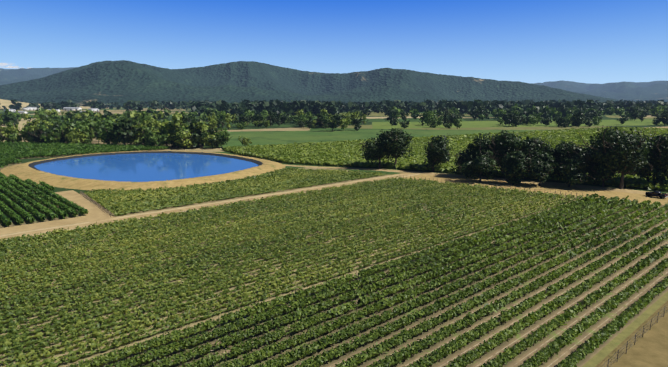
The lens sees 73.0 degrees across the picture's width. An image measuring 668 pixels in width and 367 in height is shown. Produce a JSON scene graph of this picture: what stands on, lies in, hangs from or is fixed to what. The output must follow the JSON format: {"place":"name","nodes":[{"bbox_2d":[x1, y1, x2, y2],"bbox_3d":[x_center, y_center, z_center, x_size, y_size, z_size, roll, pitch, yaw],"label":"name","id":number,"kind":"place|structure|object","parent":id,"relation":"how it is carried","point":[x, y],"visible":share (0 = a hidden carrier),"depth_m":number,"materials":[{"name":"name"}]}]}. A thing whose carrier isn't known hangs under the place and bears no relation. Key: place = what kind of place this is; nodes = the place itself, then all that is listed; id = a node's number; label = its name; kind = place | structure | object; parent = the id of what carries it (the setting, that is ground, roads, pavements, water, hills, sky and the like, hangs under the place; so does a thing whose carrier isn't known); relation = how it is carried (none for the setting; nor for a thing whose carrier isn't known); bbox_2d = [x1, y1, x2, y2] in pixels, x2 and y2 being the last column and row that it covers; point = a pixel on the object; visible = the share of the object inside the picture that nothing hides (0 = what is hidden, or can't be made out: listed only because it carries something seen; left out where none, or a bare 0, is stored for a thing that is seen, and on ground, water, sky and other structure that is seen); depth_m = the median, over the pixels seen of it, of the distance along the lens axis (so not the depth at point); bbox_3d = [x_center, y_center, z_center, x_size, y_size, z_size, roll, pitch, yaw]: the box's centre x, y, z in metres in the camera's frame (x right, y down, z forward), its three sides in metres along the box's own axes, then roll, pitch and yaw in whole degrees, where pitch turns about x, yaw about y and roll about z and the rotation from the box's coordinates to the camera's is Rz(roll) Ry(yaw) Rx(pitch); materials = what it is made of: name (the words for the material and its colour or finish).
{"place":"outdoors","nodes":[
{"label":"outdoors","id":0,"kind":"place"},
{"bbox_2d":[0,63,18,67],"bbox_3d":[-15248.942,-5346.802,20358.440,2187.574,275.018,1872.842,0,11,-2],"label":"cloud","id":1,"kind":"structure","parent":0,"point":[4,64],"depth_m":20393.44,"materials":[{"name":"white"}]},
{"bbox_2d":[0,149,167,227],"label":"soil","id":2,"kind":"structure","parent":0,"point":[14,223],"depth_m":128.76,"materials":[{"name":"brown soil"}]},
{"bbox_2d":[0,217,87,234],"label":"dirt road","id":3,"kind":"structure","parent":2,"relation":"on","point":[29,227],"depth_m":112.33,"materials":[{"name":"beige soil"}]},
{"bbox_2d":[0,140,169,225],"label":"vines","id":4,"kind":"object","parent":2,"relation":"on","point":[10,152],"visible":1,"depth_m":160.09,"materials":[{"name":"green plant"}]},
{"bbox_2d":[55,190,115,221],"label":"dirt lane","id":5,"kind":"structure","parent":2,"relation":"on","point":[95,213],"depth_m":131.10,"materials":[{"name":"beige soil"}]},
{"bbox_2d":[34,153,258,181],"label":"pond water","id":6,"kind":"structure","parent":0,"point":[143,167],"depth_m":207.05,"materials":[{"name":"blue liquid"}]},
{"bbox_2d":[0,174,420,239],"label":"dirt road","id":7,"kind":"structure","parent":0,"point":[75,225],"depth_m":128.72,"materials":[{"name":"beige soil"}]},
{"bbox_2d":[88,167,386,216],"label":"grass verge","id":8,"kind":"structure","parent":0,"point":[140,212],"depth_m":144.58,"materials":[{"name":"green plant"}]},
{"bbox_2d":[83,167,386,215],"bbox_3d":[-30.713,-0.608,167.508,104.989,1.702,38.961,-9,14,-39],"label":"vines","id":9,"kind":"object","parent":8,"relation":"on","point":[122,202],"visible":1,"depth_m":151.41,"materials":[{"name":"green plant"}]},
{"bbox_2d":[0,178,582,366],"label":"ground","id":10,"kind":"structure","parent":0,"point":[191,324],"depth_m":78.15,"materials":[{"name":"brown soil"}]},
{"bbox_2d":[0,176,582,366],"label":"vines","id":11,"kind":"object","parent":10,"relation":"on","point":[61,252],"visible":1,"depth_m":90.88,"materials":[{"name":"green plant"}]},
{"bbox_2d":[0,60,619,106],"bbox_3d":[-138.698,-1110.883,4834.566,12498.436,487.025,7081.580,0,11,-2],"label":"mountain","id":12,"kind":"structure","parent":0,"point":[121,82],"depth_m":2967.80,"materials":[{"name":"green plant"}]},
{"bbox_2d":[0,107,667,193],"bbox_3d":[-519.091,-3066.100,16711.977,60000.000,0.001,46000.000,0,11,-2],"label":"ground","id":13,"kind":"structure","parent":0,"point":[291,126],"depth_m":502.01,"materials":[{"name":"green plant"}]},
{"bbox_2d":[0,118,35,130],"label":"tan field","id":14,"kind":"structure","parent":13,"relation":"on","point":[21,123],"depth_m":572.60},
{"bbox_2d":[0,99,90,108],"bbox_3d":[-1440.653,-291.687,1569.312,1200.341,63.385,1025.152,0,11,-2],"label":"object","id":15,"kind":"structure","parent":13,"relation":"on","point":[6,103],"depth_m":1608.23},
{"bbox_2d":[4,107,98,113],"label":"town buildings","id":16,"kind":"structure","parent":13,"relation":"on","point":[25,109],"depth_m":1302.33,"materials":[{"name":"white"}]},
{"bbox_2d":[27,111,206,130],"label":"trees","id":17,"kind":"object","parent":13,"relation":"on","point":[144,116],"visible":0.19,"depth_m":427.31,"materials":[{"name":"green plant"}]},
{"bbox_2d":[0,114,251,148],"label":"tree line","id":18,"kind":"object","parent":13,"relation":"on","point":[178,134],"visible":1,"depth_m":301.63,"materials":[{"name":"green plant"}]},
{"bbox_2d":[1,151,284,190],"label":"pond bank","id":19,"kind":"structure","parent":13,"relation":"on","point":[25,171],"depth_m":177.78,"materials":[{"name":"beige soil"}]},
{"bbox_2d":[0,106,369,124],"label":"valley trees","id":20,"kind":"object","parent":13,"relation":"on","point":[7,116],"visible":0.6,"depth_m":646.23,"materials":[{"name":"green plant"}]},
{"bbox_2d":[205,109,368,130],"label":"trees","id":21,"kind":"object","parent":13,"relation":"on","point":[325,119],"visible":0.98,"depth_m":507.13,"materials":[{"name":"green plant"}]},
{"bbox_2d":[80,176,582,216],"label":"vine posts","id":22,"kind":"object","parent":13,"relation":"on","point":[87,197],"visible":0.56,"depth_m":142.86,"materials":[{"name":"brown wood"}]},
{"bbox_2d":[0,99,667,115],"bbox_3d":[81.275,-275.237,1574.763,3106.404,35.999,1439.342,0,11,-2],"label":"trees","id":23,"kind":"object","parent":13,"relation":"on","point":[292,107],"visible":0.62,"depth_m":1037.48,"materials":[{"name":"green plant"}]},
{"bbox_2d":[358,129,389,168],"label":"oak tree","id":24,"kind":"object","parent":13,"relation":"on","point":[376,150],"visible":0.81,"depth_m":201.84,"materials":[{"name":"green plant"}]},
{"bbox_2d":[361,116,437,118],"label":"tan field","id":25,"kind":"structure","parent":13,"relation":"on","point":[386,117],"depth_m":799.95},
{"bbox_2d":[283,164,667,193],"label":"dirt ground","id":26,"kind":"structure","parent":13,"relation":"on","point":[554,183],"depth_m":177.19,"materials":[{"name":"beige soil"}]},
{"bbox_2d":[448,132,502,177],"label":"oak tree","id":27,"kind":"object","parent":13,"relation":"on","point":[479,142],"visible":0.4,"depth_m":176.59,"materials":[{"name":"green plant"}]},
{"bbox_2d":[455,150,499,181],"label":"oak tree","id":28,"kind":"object","parent":13,"relation":"on","point":[482,163],"visible":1,"depth_m":169.40,"materials":[{"name":"green plant"}]},
{"bbox_2d":[446,143,508,176],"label":"oak tree","id":29,"kind":"object","parent":13,"relation":"on","point":[470,147],"visible":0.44,"depth_m":179.73,"materials":[{"name":"green plant"}]},
{"bbox_2d":[490,149,538,184],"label":"oak tree","id":30,"kind":"object","parent":13,"relation":"on","point":[513,166],"visible":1,"depth_m":164.10,"materials":[{"name":"green plant"}]},
{"bbox_2d":[385,103,667,118],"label":"valley trees","id":31,"kind":"object","parent":13,"relation":"on","point":[562,110],"visible":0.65,"depth_m":810.79,"materials":[{"name":"green plant"}]},
{"bbox_2d":[386,105,667,128],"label":"trees","id":32,"kind":"object","parent":13,"relation":"on","point":[509,118],"visible":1,"depth_m":547.61,"materials":[{"name":"green plant"}]},
{"bbox_2d":[387,173,667,205],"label":"dirt road","id":33,"kind":"structure","parent":13,"relation":"on","point":[564,190],"depth_m":159.24,"materials":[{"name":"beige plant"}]},
{"bbox_2d":[645,191,667,198],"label":"pickup truck","id":34,"kind":"object","parent":33,"relation":"on","point":[658,194],"visible":1,"depth_m":143.82,"materials":[{"name":"black paint"}]},
{"bbox_2d":[525,150,557,185],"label":"oak tree","id":35,"kind":"object","parent":13,"relation":"on","point":[541,170],"visible":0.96,"depth_m":161.00,"materials":[{"name":"green plant"}]},
{"bbox_2d":[557,154,595,186],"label":"oak tree","id":36,"kind":"object","parent":13,"relation":"on","point":[570,170],"visible":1,"depth_m":157.62,"materials":[{"name":"green plant"}]},
{"bbox_2d":[588,153,632,186],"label":"oak tree","id":37,"kind":"object","parent":13,"relation":"on","point":[600,172],"visible":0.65,"depth_m":159.35,"materials":[{"name":"green plant"}]},
{"bbox_2d":[572,126,654,188],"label":"oak tree","id":38,"kind":"object","parent":13,"relation":"on","point":[617,148],"visible":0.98,"depth_m":153.28,"materials":[{"name":"green plant"}]},
{"bbox_2d":[0,67,667,101],"bbox_3d":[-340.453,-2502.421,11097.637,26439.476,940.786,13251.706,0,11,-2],"label":"mountain","id":39,"kind":"structure","parent":0,"point":[644,91],"depth_m":8591.66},
{"bbox_2d":[0,0,667,83],"label":"sky","id":40,"kind":"structure","parent":0,"point":[527,41],"materials":[{"name":"blue"}]},
{"bbox_2d":[202,130,550,148],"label":"green field","id":41,"kind":"structure","parent":0,"point":[262,138],"depth_m":395.96,"materials":[{"name":"green plant"}]},
{"bbox_2d":[96,200,667,366],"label":"soil","id":42,"kind":"structure","parent":0,"point":[555,359],"depth_m":65.16,"materials":[{"name":"brown soil"}]},
{"bbox_2d":[67,193,667,366],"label":"vines","id":43,"kind":"object","parent":42,"relation":"on","point":[573,359],"visible":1,"depth_m":66.53,"materials":[{"name":"green plant"}]},
{"bbox_2d":[68,213,666,366],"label":"vine stakes","id":44,"kind":"object","parent":42,"relation":"on","point":[456,301],"visible":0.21,"depth_m":69.94,"materials":[{"name":"brown metal"}]},
{"bbox_2d":[223,150,667,191],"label":"ground","id":45,"kind":"structure","parent":0,"point":[661,190],"depth_m":197.05,"materials":[{"name":"beige soil"}]},
{"bbox_2d":[378,127,414,168],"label":"oak tree","id":46,"kind":"object","parent":45,"relation":"on","point":[397,141],"visible":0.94,"depth_m":200.05,"materials":[{"name":"green plant"}]},
{"bbox_2d":[420,135,459,171],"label":"oak tree","id":47,"kind":"object","parent":45,"relation":"on","point":[436,152],"visible":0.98,"depth_m":192.44,"materials":[{"name":"green plant"}]},
{"bbox_2d":[221,126,667,190],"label":"vines","id":48,"kind":"object","parent":45,"relation":"on","point":[343,153],"visible":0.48,"depth_m":257.58,"materials":[{"name":"green plant"}]},
{"bbox_2d":[488,130,532,177],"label":"oak tree","id":49,"kind":"object","parent":45,"relation":"on","point":[508,142],"visible":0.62,"depth_m":173.84,"materials":[{"name":"green plant"}]},
{"bbox_2d":[518,136,554,178],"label":"oak tree","id":50,"kind":"object","parent":45,"relation":"on","point":[536,143],"visible":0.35,"depth_m":172.49,"materials":[{"name":"green plant"}]},
{"bbox_2d":[515,137,562,177],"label":"oak tree","id":51,"kind":"object","parent":45,"relation":"on","point":[551,150],"visible":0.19,"depth_m":172.04,"materials":[{"name":"green plant"}]},
{"bbox_2d":[549,140,587,176],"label":"oak tree","id":52,"kind":"object","parent":45,"relation":"on","point":[563,157],"visible":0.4,"depth_m":168.99,"materials":[{"name":"green plant"}]},
{"bbox_2d":[567,144,592,172],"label":"oak tree","id":53,"kind":"object","parent":45,"relation":"on","point":[579,150],"visible":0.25,"depth_m":167.04,"materials":[{"name":"green plant"}]},
{"bbox_2d":[586,151,619,183],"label":"oak tree","id":54,"kind":"object","parent":45,"relation":"on","point":[591,161],"visible":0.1,"depth_m":166.68,"materials":[{"name":"green plant"}]},
{"bbox_2d":[632,148,667,184],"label":"oak tree","id":55,"kind":"object","parent":45,"relation":"on","point":[653,169],"visible":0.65,"depth_m":157.96,"materials":[{"name":"green plant"}]},
{"bbox_2d":[645,130,667,178],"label":"oak tree","id":56,"kind":"object","parent":45,"relation":"on","point":[660,141],"visible":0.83,"depth_m":156.66,"materials":[{"name":"green plant"}]},
{"bbox_2d":[372,119,665,128],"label":"green field","id":57,"kind":"structure","parent":0,"point":[465,124],"depth_m":572.83,"materials":[{"name":"green plant"}]},
{"bbox_2d":[595,300,667,366],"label":"dry grass field","id":58,"kind":"structure","parent":0,"point":[649,348],"depth_m":57.01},
{"bbox_2d":[582,291,667,366],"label":"verge grass","id":59,"kind":"structure","parent":58,"relation":"on","point":[608,348],"depth_m":60.28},
{"bbox_2d":[601,305,667,366],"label":"fence wire","id":60,"kind":"object","parent":58,"relation":"on","point":[664,308],"visible":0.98,"depth_m":57.33,"materials":[{"name":"grey metal"}]}
]}

